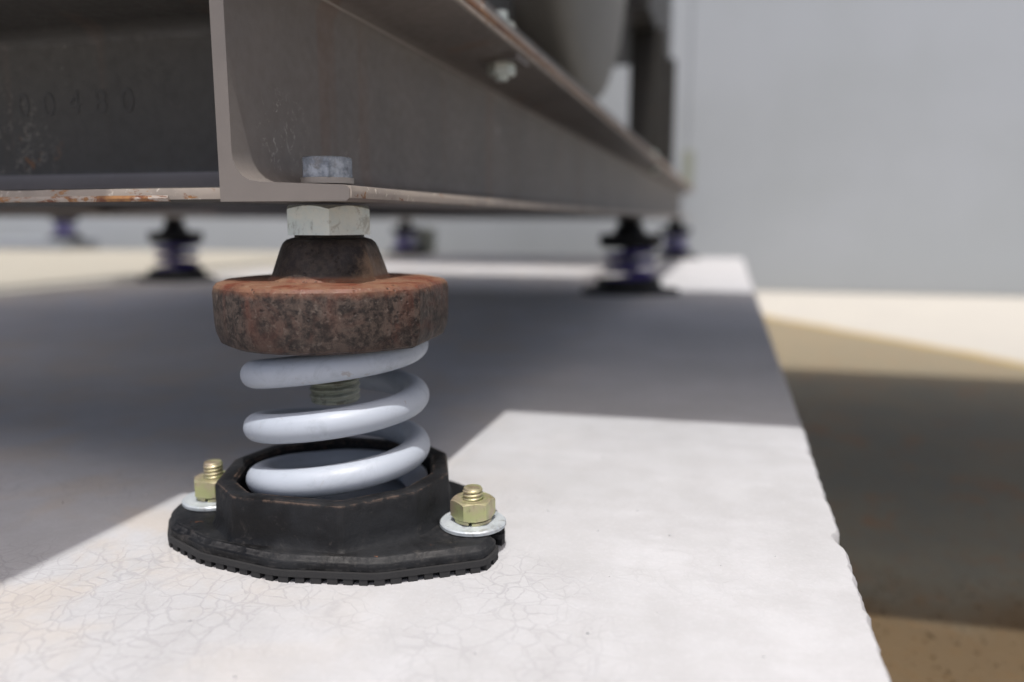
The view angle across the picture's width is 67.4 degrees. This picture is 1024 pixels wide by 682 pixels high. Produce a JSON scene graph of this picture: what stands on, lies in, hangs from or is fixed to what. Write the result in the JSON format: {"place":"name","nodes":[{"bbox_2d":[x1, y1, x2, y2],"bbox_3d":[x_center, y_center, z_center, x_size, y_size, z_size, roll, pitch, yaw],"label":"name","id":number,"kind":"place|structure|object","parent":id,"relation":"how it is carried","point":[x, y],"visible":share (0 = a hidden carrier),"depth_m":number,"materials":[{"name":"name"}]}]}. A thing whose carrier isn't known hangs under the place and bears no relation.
{"place":"outdoors","nodes":[
{"label":"outdoors","id":0,"kind":"place"},
{"bbox_2d":[0,0,1023,296],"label":"boundary wall","id":1,"kind":"structure","parent":0,"point":[856,146],"depth_m":3.61,"materials":[{"name":"grey paint"}]},
{"bbox_2d":[754,291,1023,681],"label":"ground","id":2,"kind":"structure","parent":0,"point":[909,408],"depth_m":1.15,"materials":[{"name":"beige sand"}]},
{"bbox_2d":[0,250,890,681],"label":"concrete slab","id":3,"kind":"structure","parent":2,"relation":"on","point":[668,418],"depth_m":0.46,"materials":[{"name":"white concrete"}]},
{"bbox_2d":[0,238,98,249],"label":"concrete plinth","id":4,"kind":"structure","parent":3,"relation":"on","point":[22,244],"depth_m":4.26,"materials":[{"name":"concrete"}]},
{"bbox_2d":[46,217,84,239],"bbox_3d":[-2.512,-0.655,4.319,0.216,0.168,0.155,2,9,15],"label":"spring mount","id":5,"kind":"object","parent":4,"relation":"on","point":[63,233],"visible":0.95,"depth_m":4.28,"materials":[{"name":"purple metal"}]},
{"bbox_2d":[137,218,215,281],"bbox_3d":[-0.907,-0.248,2.078,0.215,0.168,0.155,2,9,11],"label":"spring mount","id":6,"kind":"object","parent":3,"relation":"on","point":[176,234],"visible":1,"depth_m":2.04,"materials":[{"name":"black metal"}]},
{"bbox_2d":[167,156,505,585],"bbox_3d":[-0.089,0.004,0.391,0.180,0.191,0.129,2,9,15],"label":"spring mount","id":7,"kind":"object","parent":3,"relation":"on","point":[317,495],"visible":1,"depth_m":0.36,"materials":[{"name":"black metal"}]},
{"bbox_2d":[27,363,782,677],"bbox_3d":[-0.060,0.075,0.555,0.494,0.002,0.598,2,9,15],"label":"slab grit","id":8,"kind":"object","parent":3,"relation":"on","point":[474,652],"visible":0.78,"depth_m":0.43,"materials":[{"name":"concrete"}]},
{"bbox_2d":[384,219,427,254],"bbox_3d":[-0.501,-0.493,3.638,0.216,0.168,0.155,2,9,15],"label":"spring mount","id":9,"kind":"object","parent":3,"relation":"on","point":[405,229],"visible":1,"depth_m":3.60,"materials":[{"name":"black metal"}]},
{"bbox_2d":[417,228,435,253],"bbox_3d":[-0.414,-0.484,3.720,0.070,0.125,0.080,2,9,15],"label":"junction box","id":10,"kind":"object","parent":3,"relation":"on","point":[426,238],"visible":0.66,"depth_m":3.68,"materials":[{"name":"grey paint"}]},
{"bbox_2d":[582,217,679,295],"bbox_3d":[0.264,-0.190,1.708,0.216,0.168,0.155,1,9,4],"label":"spring mount","id":11,"kind":"object","parent":3,"relation":"on","point":[631,237],"visible":1,"depth_m":1.67,"materials":[{"name":"black metal"}]},
{"bbox_2d":[649,219,699,258],"bbox_3d":[0.708,-0.443,3.323,0.216,0.168,0.155,4,10,23],"label":"spring mount","id":12,"kind":"object","parent":3,"relation":"on","point":[675,229],"visible":1,"depth_m":3.28,"materials":[{"name":"black metal"}]},
{"bbox_2d":[0,0,693,218],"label":"steel frame","id":13,"kind":"object","parent":12,"relation":"on","point":[444,109],"visible":1,"depth_m":0.46,"materials":[{"name":"beige paint"}]},
{"bbox_2d":[479,0,694,188],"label":"cooling machine","id":14,"kind":"object","parent":13,"relation":"on","point":[585,46],"visible":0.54,"depth_m":1.59,"materials":[{"name":"grey paint"}]},
{"bbox_2d":[856,565,1023,681],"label":"soil grit","id":15,"kind":"object","parent":2,"relation":"on","point":[978,652],"visible":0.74,"depth_m":0.68,"materials":[{"name":"soil"}]}
]}

